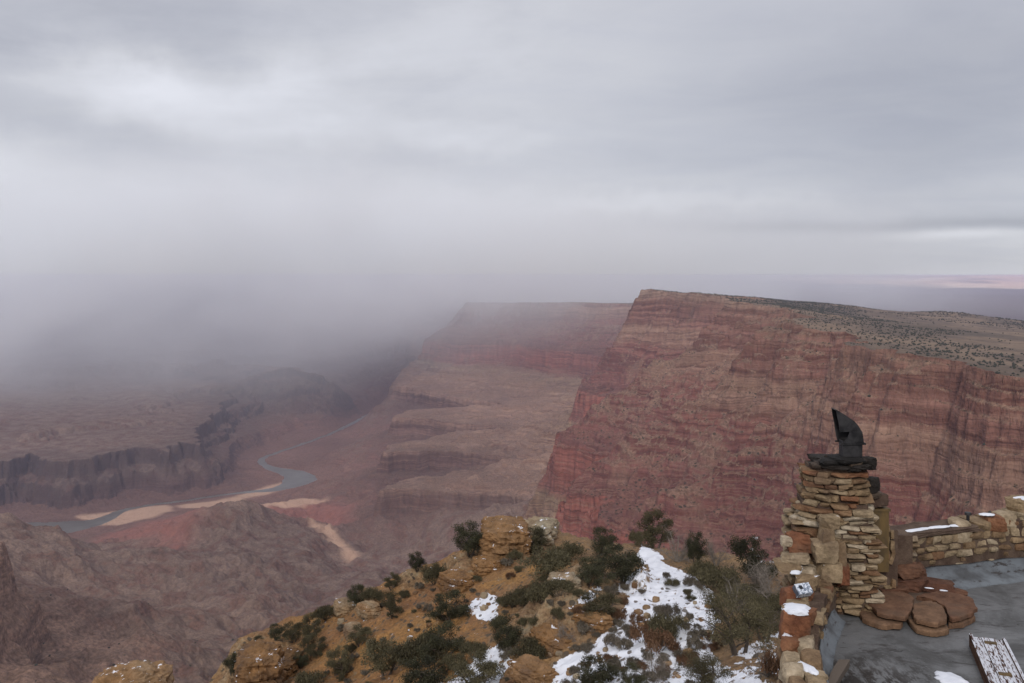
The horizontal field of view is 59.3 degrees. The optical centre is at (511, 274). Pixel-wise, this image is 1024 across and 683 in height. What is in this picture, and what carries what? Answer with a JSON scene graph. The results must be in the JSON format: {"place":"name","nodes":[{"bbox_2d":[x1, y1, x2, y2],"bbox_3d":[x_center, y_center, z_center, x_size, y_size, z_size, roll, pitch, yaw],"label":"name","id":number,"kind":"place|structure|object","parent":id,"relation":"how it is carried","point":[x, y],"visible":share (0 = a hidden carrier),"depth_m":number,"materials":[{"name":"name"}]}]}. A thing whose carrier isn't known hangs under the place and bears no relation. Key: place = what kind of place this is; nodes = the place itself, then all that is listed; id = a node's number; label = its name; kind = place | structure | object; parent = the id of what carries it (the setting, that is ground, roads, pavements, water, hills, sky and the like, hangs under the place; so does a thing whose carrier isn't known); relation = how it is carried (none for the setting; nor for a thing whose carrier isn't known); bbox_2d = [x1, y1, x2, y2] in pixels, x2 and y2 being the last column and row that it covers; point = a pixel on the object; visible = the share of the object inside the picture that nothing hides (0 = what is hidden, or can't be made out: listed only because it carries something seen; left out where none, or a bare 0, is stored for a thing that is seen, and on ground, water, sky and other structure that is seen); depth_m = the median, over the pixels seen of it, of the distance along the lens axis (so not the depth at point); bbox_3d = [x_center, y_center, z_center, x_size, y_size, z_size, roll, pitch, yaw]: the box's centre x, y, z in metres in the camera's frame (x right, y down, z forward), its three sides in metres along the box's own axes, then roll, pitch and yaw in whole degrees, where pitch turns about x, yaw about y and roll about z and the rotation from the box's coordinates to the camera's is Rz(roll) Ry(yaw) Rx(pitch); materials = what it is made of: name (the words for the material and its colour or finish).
{"place":"outdoors","nodes":[
{"label":"outdoors","id":0,"kind":"place"},
{"bbox_2d":[28,415,365,532],"bbox_3d":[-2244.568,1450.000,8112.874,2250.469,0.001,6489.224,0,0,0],"label":"river","id":1,"kind":"structure","parent":0,"point":[294,478],"depth_m":6083.93,"materials":[{"name":"liquid"}]},
{"bbox_2d":[0,284,532,682],"bbox_3d":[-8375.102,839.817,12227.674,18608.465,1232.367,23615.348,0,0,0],"label":"canyon terrain","id":2,"kind":"structure","parent":0,"point":[113,398],"depth_m":5932.95,"materials":[{"name":"stone"}]},
{"bbox_2d":[209,529,785,682],"bbox_3d":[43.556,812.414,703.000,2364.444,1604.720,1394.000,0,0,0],"label":"ridge ground","id":3,"kind":"structure","parent":0,"point":[474,625],"depth_m":52.82,"materials":[{"name":"soil"}]},
{"bbox_2d":[92,659,174,682],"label":"rock outcrop","id":4,"kind":"object","parent":3,"relation":"on","point":[143,671],"visible":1,"depth_m":95.11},
{"bbox_2d":[222,651,237,675],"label":"juniper tree","id":5,"kind":"object","parent":3,"relation":"on","point":[229,661],"visible":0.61,"depth_m":56.84,"materials":[{"name":"green plant"}]},
{"bbox_2d":[233,638,287,682],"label":"rock outcrop","id":6,"kind":"object","parent":3,"relation":"on","point":[258,660],"visible":1,"depth_m":53.71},
{"bbox_2d":[268,623,286,640],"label":"juniper tree","id":7,"kind":"object","parent":3,"relation":"on","point":[277,631],"visible":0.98,"depth_m":61.05,"materials":[{"name":"green plant"}]},
{"bbox_2d":[282,621,303,642],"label":"juniper tree","id":8,"kind":"object","parent":3,"relation":"on","point":[290,632],"visible":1,"depth_m":61.19,"materials":[{"name":"green plant"}]},
{"bbox_2d":[282,645,304,680],"bbox_3d":[-14.557,25.423,58.481,2.119,1.692,4.258,0,0,6],"label":"rock outcrop","id":9,"kind":"object","parent":3,"relation":"on","point":[290,666],"visible":0.38,"depth_m":57.75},
{"bbox_2d":[291,650,308,667],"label":"juniper tree","id":10,"kind":"object","parent":3,"relation":"on","point":[302,660],"visible":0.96,"depth_m":57.87,"materials":[{"name":"green plant"}]},
{"bbox_2d":[299,612,321,638],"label":"juniper tree","id":11,"kind":"object","parent":3,"relation":"on","point":[312,626],"visible":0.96,"depth_m":61.42,"materials":[{"name":"green plant"}]},
{"bbox_2d":[292,669,328,682],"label":"scrub oak","id":12,"kind":"object","parent":3,"relation":"on","point":[314,677],"visible":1,"depth_m":53.42,"materials":[{"name":"green plant"}]},
{"bbox_2d":[297,632,327,659],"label":"juniper tree","id":13,"kind":"object","parent":3,"relation":"on","point":[310,648],"visible":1,"depth_m":58.86,"materials":[{"name":"green plant"}]},
{"bbox_2d":[313,604,333,619],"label":"scrub oak","id":14,"kind":"object","parent":3,"relation":"on","point":[324,610],"visible":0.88,"depth_m":63.88,"materials":[{"name":"green plant"}]},
{"bbox_2d":[324,643,355,674],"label":"juniper tree","id":15,"kind":"object","parent":3,"relation":"on","point":[342,663],"visible":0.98,"depth_m":54.27,"materials":[{"name":"green plant"}]},
{"bbox_2d":[333,597,355,616],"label":"rock outcrop","id":16,"kind":"object","parent":3,"relation":"on","point":[343,606],"visible":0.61,"depth_m":64.12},
{"bbox_2d":[343,621,361,640],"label":"boulder","id":17,"kind":"object","parent":3,"relation":"on","point":[347,629],"visible":0.54,"depth_m":59.44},
{"bbox_2d":[346,583,364,605],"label":"juniper tree","id":18,"kind":"object","parent":3,"relation":"on","point":[354,597],"visible":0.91,"depth_m":64.19,"materials":[{"name":"green plant"}]},
{"bbox_2d":[346,624,373,646],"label":"juniper tree","id":19,"kind":"object","parent":3,"relation":"on","point":[362,632],"visible":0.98,"depth_m":56.81,"materials":[{"name":"green plant"}]},
{"bbox_2d":[355,600,381,619],"bbox_3d":[-9.875,23.146,62.138,1.530,1.106,1.985,0,0,-40],"label":"boulder","id":20,"kind":"object","parent":3,"relation":"on","point":[368,610],"visible":0.91,"depth_m":61.64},
{"bbox_2d":[358,586,385,602],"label":"scrub oak","id":21,"kind":"object","parent":3,"relation":"on","point":[377,594],"visible":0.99,"depth_m":63.06,"materials":[{"name":"green plant"}]},
{"bbox_2d":[359,635,401,676],"bbox_3d":[-6.899,21.112,49.732,3.059,2.602,2.743,0,0,-38],"label":"juniper tree","id":22,"kind":"object","parent":3,"relation":"on","point":[381,665],"visible":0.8,"depth_m":49.28,"materials":[{"name":"green plant"}]},
{"bbox_2d":[382,572,400,589],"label":"juniper tree","id":23,"kind":"object","parent":3,"relation":"on","point":[395,580],"visible":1,"depth_m":64.56,"materials":[{"name":"green plant"}]},
{"bbox_2d":[382,589,403,618],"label":"juniper tree","id":24,"kind":"object","parent":3,"relation":"on","point":[392,607],"visible":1,"depth_m":58.65,"materials":[{"name":"green plant"}]},
{"bbox_2d":[407,551,426,571],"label":"juniper tree","id":25,"kind":"object","parent":3,"relation":"on","point":[418,562],"visible":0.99,"depth_m":65.87,"materials":[{"name":"green plant"}]},
{"bbox_2d":[390,637,451,668],"bbox_3d":[-4.730,19.969,47.684,3.446,1.825,2.771,0,0,-21],"label":"scrub oak","id":26,"kind":"object","parent":3,"relation":"on","point":[404,650],"visible":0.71,"depth_m":47.19,"materials":[{"name":"green plant"}]},
{"bbox_2d":[398,652,447,682],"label":"juniper tree","id":27,"kind":"object","parent":3,"relation":"on","point":[424,676],"visible":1,"depth_m":41.92,"materials":[{"name":"green plant"}]},
{"bbox_2d":[419,561,447,584],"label":"scrub oak","id":28,"kind":"object","parent":3,"relation":"on","point":[433,571],"visible":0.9,"depth_m":63.08,"materials":[{"name":"green plant"}]},
{"bbox_2d":[414,620,465,658],"bbox_3d":[-3.802,19.316,47.400,2.887,1.960,2.145,0,0,-13],"label":"juniper tree","id":29,"kind":"object","parent":3,"relation":"on","point":[445,644],"visible":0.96,"depth_m":47.30,"materials":[{"name":"green plant"}]},
{"bbox_2d":[424,588,472,620],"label":"juniper tree","id":30,"kind":"object","parent":3,"relation":"on","point":[459,610],"visible":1,"depth_m":54.43,"materials":[{"name":"green plant"}]},
{"bbox_2d":[435,568,474,597],"bbox_3d":[-3.798,20.734,60.435,2.184,1.715,2.847,0,0,-29],"label":"boulder","id":31,"kind":"object","parent":3,"relation":"on","point":[449,579],"visible":0.74,"depth_m":59.67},
{"bbox_2d":[441,652,468,671],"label":"scrub oak","id":32,"kind":"object","parent":3,"relation":"on","point":[450,661],"visible":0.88,"depth_m":44.43,"materials":[{"name":"green plant"}]},
{"bbox_2d":[450,519,482,557],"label":"juniper tree","id":33,"kind":"object","parent":3,"relation":"on","point":[472,542],"visible":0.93,"depth_m":64.40,"materials":[{"name":"green plant"}]},
{"bbox_2d":[458,640,489,657],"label":"scrub oak","id":34,"kind":"object","parent":3,"relation":"on","point":[467,647],"visible":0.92,"depth_m":45.37,"materials":[{"name":"green plant"}]},
{"bbox_2d":[445,650,506,682],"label":"juniper tree","id":35,"kind":"object","parent":3,"relation":"on","point":[488,669],"visible":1,"depth_m":41.07,"materials":[{"name":"green plant"}]},
{"bbox_2d":[471,555,501,576],"bbox_3d":[-1.786,20.372,62.971,2.141,1.421,2.420,0,0,-17],"label":"boulder","id":36,"kind":"object","parent":3,"relation":"on","point":[483,565],"visible":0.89,"depth_m":62.19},
{"bbox_2d":[477,515,532,559],"bbox_3d":[-0.598,19.431,65.770,4.154,3.238,5.641,0,0,-6],"label":"rock outcrop","id":37,"kind":"object","parent":3,"relation":"on","point":[502,536],"visible":0.77,"depth_m":63.57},
{"bbox_2d":[489,613,523,648],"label":"juniper tree","id":38,"kind":"object","parent":3,"relation":"on","point":[508,639],"visible":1,"depth_m":44.23,"materials":[{"name":"green plant"}]},
{"bbox_2d":[499,584,527,606],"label":"scrub oak","id":39,"kind":"object","parent":3,"relation":"on","point":[510,597],"visible":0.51,"depth_m":51.01,"materials":[{"name":"green plant"}]},
{"bbox_2d":[506,548,523,559],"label":"scrub oak","id":40,"kind":"object","parent":3,"relation":"on","point":[516,553],"visible":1,"depth_m":62.45,"materials":[{"name":"green plant"}]},
{"bbox_2d":[514,593,529,605],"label":"scrub oak","id":41,"kind":"object","parent":3,"relation":"on","point":[522,600],"visible":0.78,"depth_m":49.35,"materials":[{"name":"green plant"}]},
{"bbox_2d":[506,635,547,659],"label":"scrub oak","id":42,"kind":"object","parent":3,"relation":"on","point":[533,648],"visible":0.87,"depth_m":42.84,"materials":[{"name":"green plant"}]},
{"bbox_2d":[507,654,558,682],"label":"rock outcrop","id":43,"kind":"object","parent":3,"relation":"on","point":[526,668],"visible":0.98,"depth_m":39.89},
{"bbox_2d":[528,525,547,553],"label":"juniper tree","id":44,"kind":"object","parent":3,"relation":"on","point":[537,542],"visible":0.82,"depth_m":64.25,"materials":[{"name":"green plant"}]},
{"bbox_2d":[524,578,555,603],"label":"scrub oak","id":45,"kind":"object","parent":3,"relation":"on","point":[535,591],"visible":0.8,"depth_m":48.14,"materials":[{"name":"green plant"}]},
{"bbox_2d":[525,516,559,546],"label":"rock outcrop","id":46,"kind":"object","parent":3,"relation":"on","point":[549,525],"visible":0.52,"depth_m":68.59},
{"bbox_2d":[514,547,573,579],"bbox_3d":[2.158,17.831,55.919,3.125,1.519,3.886,0,0,44],"label":"scrub oak","id":47,"kind":"object","parent":3,"relation":"on","point":[550,561],"visible":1,"depth_m":55.58,"materials":[{"name":"green plant"}]},
{"bbox_2d":[529,622,576,657],"bbox_3d":[2.061,17.911,43.869,2.120,1.288,3.168,0,0,-29],"label":"rock outcrop","id":48,"kind":"object","parent":3,"relation":"on","point":[545,633],"visible":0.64,"depth_m":43.26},
{"bbox_2d":[549,607,564,619],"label":"scrub oak","id":49,"kind":"object","parent":3,"relation":"on","point":[559,612],"visible":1,"depth_m":44.54,"materials":[{"name":"green plant"}]},
{"bbox_2d":[544,578,577,595],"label":"scrub oak","id":50,"kind":"object","parent":3,"relation":"on","point":[567,586],"visible":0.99,"depth_m":46.64,"materials":[{"name":"green plant"}]},
{"bbox_2d":[547,571,581,592],"bbox_3d":[3.010,17.797,51.866,2.033,1.058,2.530,0,0,-6],"label":"boulder","id":51,"kind":"object","parent":3,"relation":"on","point":[570,576],"visible":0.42,"depth_m":51.77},
{"bbox_2d":[543,540,586,559],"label":"scrub oak","id":52,"kind":"object","parent":3,"relation":"on","point":[572,549],"visible":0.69,"depth_m":62.57,"materials":[{"name":"green plant"}]},
{"bbox_2d":[555,620,578,642],"bbox_3d":[2.587,17.238,43.064,1.221,1.140,1.755,0,0,4],"label":"leafless shrub","id":53,"kind":"object","parent":3,"relation":"on","point":[562,628],"visible":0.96,"depth_m":43.25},
{"bbox_2d":[576,619,597,634],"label":"sage bush","id":54,"kind":"object","parent":3,"relation":"on","point":[582,627],"visible":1,"depth_m":43.33,"materials":[{"name":"grey plant"}]},
{"bbox_2d":[579,642,595,654],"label":"sage bush","id":55,"kind":"object","parent":3,"relation":"on","point":[587,646],"visible":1,"depth_m":42.07,"materials":[{"name":"grey plant"}]},
{"bbox_2d":[568,604,612,632],"bbox_3d":[3.824,17.119,44.593,1.738,1.036,2.898,0,0,-29],"label":"rock outcrop","id":56,"kind":"object","parent":3,"relation":"on","point":[602,622],"visible":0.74,"depth_m":43.84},
{"bbox_2d":[575,556,616,586],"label":"juniper tree","id":57,"kind":"object","parent":3,"relation":"on","point":[594,568],"visible":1,"depth_m":51.62,"materials":[{"name":"green plant"}]},
{"bbox_2d":[575,653,620,682],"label":"juniper tree","id":58,"kind":"object","parent":3,"relation":"on","point":[591,675],"visible":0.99,"depth_m":34.86,"materials":[{"name":"green plant"}]},
{"bbox_2d":[580,589,622,618],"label":"juniper tree","id":59,"kind":"object","parent":3,"relation":"on","point":[594,606],"visible":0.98,"depth_m":44.94,"materials":[{"name":"green plant"}]},
{"bbox_2d":[590,526,623,556],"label":"juniper tree","id":60,"kind":"object","parent":3,"relation":"on","point":[602,540],"visible":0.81,"depth_m":63.93,"materials":[{"name":"green plant"}]},
{"bbox_2d":[603,583,618,593],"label":"sage bush","id":61,"kind":"object","parent":3,"relation":"on","point":[612,589],"visible":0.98,"depth_m":50.93,"materials":[{"name":"grey plant"}]},
{"bbox_2d":[602,632,620,646],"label":"sage bush","id":62,"kind":"object","parent":3,"relation":"on","point":[611,638],"visible":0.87,"depth_m":41.48,"materials":[{"name":"grey plant"}]},
{"bbox_2d":[590,542,645,584],"bbox_3d":[6.294,17.299,53.647,3.251,2.658,3.302,0,0,-23],"label":"juniper tree","id":63,"kind":"object","parent":3,"relation":"on","point":[626,563],"visible":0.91,"depth_m":53.21,"materials":[{"name":"green plant"}]},
{"bbox_2d":[609,607,626,619],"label":"rusty bush","id":64,"kind":"object","parent":3,"relation":"on","point":[618,614],"visible":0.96,"depth_m":44.71,"materials":[{"name":"brown plant"}]},
{"bbox_2d":[615,636,633,649],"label":"sage bush","id":65,"kind":"object","parent":3,"relation":"on","point":[626,642],"visible":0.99,"depth_m":40.65,"materials":[{"name":"grey plant"}]},
{"bbox_2d":[618,660,647,682],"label":"juniper tree","id":66,"kind":"object","parent":3,"relation":"on","point":[637,679],"visible":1,"depth_m":31.89,"materials":[{"name":"green plant"}]},
{"bbox_2d":[628,529,644,545],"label":"scrub oak","id":67,"kind":"object","parent":3,"relation":"on","point":[637,538],"visible":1,"depth_m":73.47,"materials":[{"name":"green plant"}]},
{"bbox_2d":[628,611,645,623],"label":"rusty bush","id":68,"kind":"object","parent":3,"relation":"on","point":[638,617],"visible":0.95,"depth_m":43.63,"materials":[{"name":"brown plant"}]},
{"bbox_2d":[628,619,650,642],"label":"rusty bush","id":69,"kind":"object","parent":3,"relation":"on","point":[634,633],"visible":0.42,"depth_m":40.60,"materials":[{"name":"brown plant"}]},
{"bbox_2d":[630,642,668,682],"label":"leafless shrub","id":70,"kind":"object","parent":3,"relation":"on","point":[654,670],"visible":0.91,"depth_m":33.53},
{"bbox_2d":[634,508,674,548],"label":"juniper tree","id":71,"kind":"object","parent":3,"relation":"on","point":[651,530],"visible":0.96,"depth_m":74.64,"materials":[{"name":"green plant"}]},
{"bbox_2d":[642,627,676,654],"bbox_3d":[6.190,15.460,38.203,1.400,1.007,1.726,0,0,-3],"label":"rusty bush","id":72,"kind":"object","parent":3,"relation":"on","point":[653,639],"visible":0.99,"depth_m":37.82,"materials":[{"name":"brown plant"}]},
{"bbox_2d":[656,669,671,681],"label":"sage bush","id":73,"kind":"object","parent":3,"relation":"on","point":[667,675],"visible":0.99,"depth_m":33.16,"materials":[{"name":"green plant"}]},
{"bbox_2d":[647,612,693,638],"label":"scrub oak","id":74,"kind":"object","parent":3,"relation":"on","point":[667,624],"visible":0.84,"depth_m":39.14,"materials":[{"name":"green plant"}]},
{"bbox_2d":[660,603,681,615],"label":"sage bush","id":75,"kind":"object","parent":3,"relation":"on","point":[669,610],"visible":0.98,"depth_m":43.73,"materials":[{"name":"green plant"}]},
{"bbox_2d":[663,578,680,585],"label":"scrub oak","id":76,"kind":"object","parent":3,"relation":"on","point":[673,581],"visible":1,"depth_m":52.17,"materials":[{"name":"green plant"}]},
{"bbox_2d":[654,526,699,564],"bbox_3d":[11.122,18.420,61.098,3.246,2.648,3.011,0,0,7],"label":"leafless shrub","id":77,"kind":"object","parent":3,"relation":"on","point":[682,553],"visible":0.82,"depth_m":61.03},
{"bbox_2d":[685,634,705,649],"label":"sage bush","id":78,"kind":"object","parent":3,"relation":"on","point":[696,641],"visible":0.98,"depth_m":37.55,"materials":[{"name":"grey plant"}]},
{"bbox_2d":[685,530,709,563],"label":"juniper tree","id":79,"kind":"object","parent":3,"relation":"on","point":[696,548],"visible":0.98,"depth_m":59.67,"materials":[{"name":"green plant"}]},
{"bbox_2d":[688,626,706,637],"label":"sage bush","id":80,"kind":"object","parent":3,"relation":"on","point":[695,632],"visible":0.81,"depth_m":38.45,"materials":[{"name":"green plant"}]},
{"bbox_2d":[681,559,714,577],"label":"scrub oak","id":81,"kind":"object","parent":3,"relation":"on","point":[692,568],"visible":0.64,"depth_m":53.48,"materials":[{"name":"green plant"}]},
{"bbox_2d":[673,646,736,682],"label":"juniper tree","id":82,"kind":"object","parent":3,"relation":"on","point":[703,668],"visible":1,"depth_m":29.02,"materials":[{"name":"green plant"}]},
{"bbox_2d":[703,536,731,565],"bbox_3d":[13.404,18.202,58.933,1.671,2.184,2.402,0,0,-3],"label":"leafless shrub","id":83,"kind":"object","parent":3,"relation":"on","point":[711,552],"visible":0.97,"depth_m":58.87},
{"bbox_2d":[695,563,742,590],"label":"scrub oak","id":84,"kind":"object","parent":3,"relation":"on","point":[713,575],"visible":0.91,"depth_m":50.03,"materials":[{"name":"green plant"}]},
{"bbox_2d":[715,573,759,611],"bbox_3d":[10.408,15.070,42.248,2.493,1.831,2.312,0,0,15],"label":"leafless shrub","id":85,"kind":"object","parent":3,"relation":"on","point":[726,587],"visible":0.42,"depth_m":42.49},
{"bbox_2d":[698,581,777,655],"bbox_3d":[8.901,13.729,35.425,3.327,2.957,3.233,0,0,43],"label":"juniper tree","id":86,"kind":"object","parent":3,"relation":"on","point":[742,629],"visible":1,"depth_m":35.19,"materials":[{"name":"green plant"}]},
{"bbox_2d":[725,533,779,579],"bbox_3d":[13.881,16.422,51.820,2.650,2.982,3.089,0,0,-4],"label":"juniper tree","id":87,"kind":"object","parent":3,"relation":"on","point":[755,557],"visible":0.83,"depth_m":51.72,"materials":[{"name":"green plant"}]},
{"bbox_2d":[738,588,781,642],"bbox_3d":[10.452,14.213,37.192,2.314,2.069,2.381,0,0,13],"label":"juniper tree","id":88,"kind":"object","parent":3,"relation":"on","point":[766,613],"visible":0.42,"depth_m":37.12,"materials":[{"name":"green plant"}]},
{"bbox_2d":[740,640,779,680],"bbox_3d":[8.337,12.431,29.275,1.762,1.492,1.899,0,0,9],"label":"leafless shrub","id":89,"kind":"object","parent":3,"relation":"on","point":[765,674],"visible":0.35,"depth_m":29.00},
{"bbox_2d":[743,554,781,591],"bbox_3d":[12.867,15.341,46.204,2.884,2.191,2.006,0,0,-27],"label":"leafless shrub","id":90,"kind":"object","parent":3,"relation":"on","point":[753,579],"visible":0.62,"depth_m":45.73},
{"bbox_2d":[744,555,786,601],"bbox_3d":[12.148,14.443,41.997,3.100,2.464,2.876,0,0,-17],"label":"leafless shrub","id":91,"kind":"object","parent":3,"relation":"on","point":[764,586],"visible":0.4,"depth_m":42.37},
{"bbox_2d":[760,646,779,678],"bbox_3d":[8.966,12.490,28.341,1.674,1.568,2.063,0,0,-43],"label":"rusty bush","id":92,"kind":"object","parent":3,"relation":"on","point":[771,663],"visible":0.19,"depth_m":28.44,"materials":[{"name":"brown plant"}]},
{"bbox_2d":[0,275,1023,319],"bbox_3d":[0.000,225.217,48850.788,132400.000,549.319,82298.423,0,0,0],"label":"distant plain","id":93,"kind":"structure","parent":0,"point":[1001,296],"depth_m":34372.59,"materials":[{"name":"grey"}]},
{"bbox_2d":[0,0,1023,275],"label":"sky","id":94,"kind":"structure","parent":0,"point":[138,137],"materials":[{"name":"grey"}]},
{"bbox_2d":[382,289,1023,560],"bbox_3d":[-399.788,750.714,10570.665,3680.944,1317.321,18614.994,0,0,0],"label":"canyon cliffs","id":95,"kind":"structure","parent":0,"point":[552,377],"depth_m":2900.64,"materials":[{"name":"stone"}]},
{"bbox_2d":[436,289,1023,377],"bbox_3d":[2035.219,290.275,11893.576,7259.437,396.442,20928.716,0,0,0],"label":"plateau","id":96,"kind":"structure","parent":95,"relation":"on","point":[1015,343],"depth_m":2962.02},
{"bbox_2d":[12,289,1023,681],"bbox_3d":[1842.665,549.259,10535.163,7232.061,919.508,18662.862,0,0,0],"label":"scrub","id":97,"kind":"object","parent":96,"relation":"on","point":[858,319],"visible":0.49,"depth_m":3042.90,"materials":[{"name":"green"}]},
{"bbox_2d":[833,582,1023,682],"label":"terrace floor","id":98,"kind":"structure","parent":0,"point":[905,653],"depth_m":9.26,"materials":[{"name":"concrete"}]},
{"bbox_2d":[777,560,845,682],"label":"parapet wall","id":99,"kind":"structure","parent":98,"relation":"on","point":[811,627],"depth_m":8.74,"materials":[{"name":"stone"}]},
{"bbox_2d":[792,582,812,597],"bbox_3d":[2.947,3.242,9.203,0.172,0.179,0.121,0,43,-20],"label":"floodlight","id":100,"kind":"object","parent":99,"relation":"on","point":[800,590],"visible":0.99,"depth_m":9.14,"materials":[{"name":"grey paint"}]},
{"bbox_2d":[828,659,849,682],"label":"wooden stake","id":101,"kind":"object","parent":98,"relation":"on","point":[839,670],"visible":0.97,"depth_m":8.40,"materials":[{"name":"wood"}]},
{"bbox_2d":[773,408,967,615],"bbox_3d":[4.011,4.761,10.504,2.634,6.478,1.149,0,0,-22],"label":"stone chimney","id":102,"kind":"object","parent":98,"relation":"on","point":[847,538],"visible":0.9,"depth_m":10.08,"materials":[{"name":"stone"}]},
{"bbox_2d":[859,587,977,636],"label":"flagstone platform","id":103,"kind":"structure","parent":98,"relation":"on","point":[931,614],"depth_m":9.81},
{"bbox_2d":[934,671,968,682],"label":"snow patch","id":104,"kind":"object","parent":98,"relation":"on","point":[945,677],"visible":1,"depth_m":8.44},
{"bbox_2d":[892,495,1023,589],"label":"parapet wall","id":105,"kind":"structure","parent":98,"relation":"on","point":[984,549],"depth_m":11.38,"materials":[{"name":"stone"}]},
{"bbox_2d":[969,633,1023,682],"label":"bench","id":106,"kind":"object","parent":98,"relation":"on","point":[996,661],"depth_m":8.62,"materials":[{"name":"wood"}]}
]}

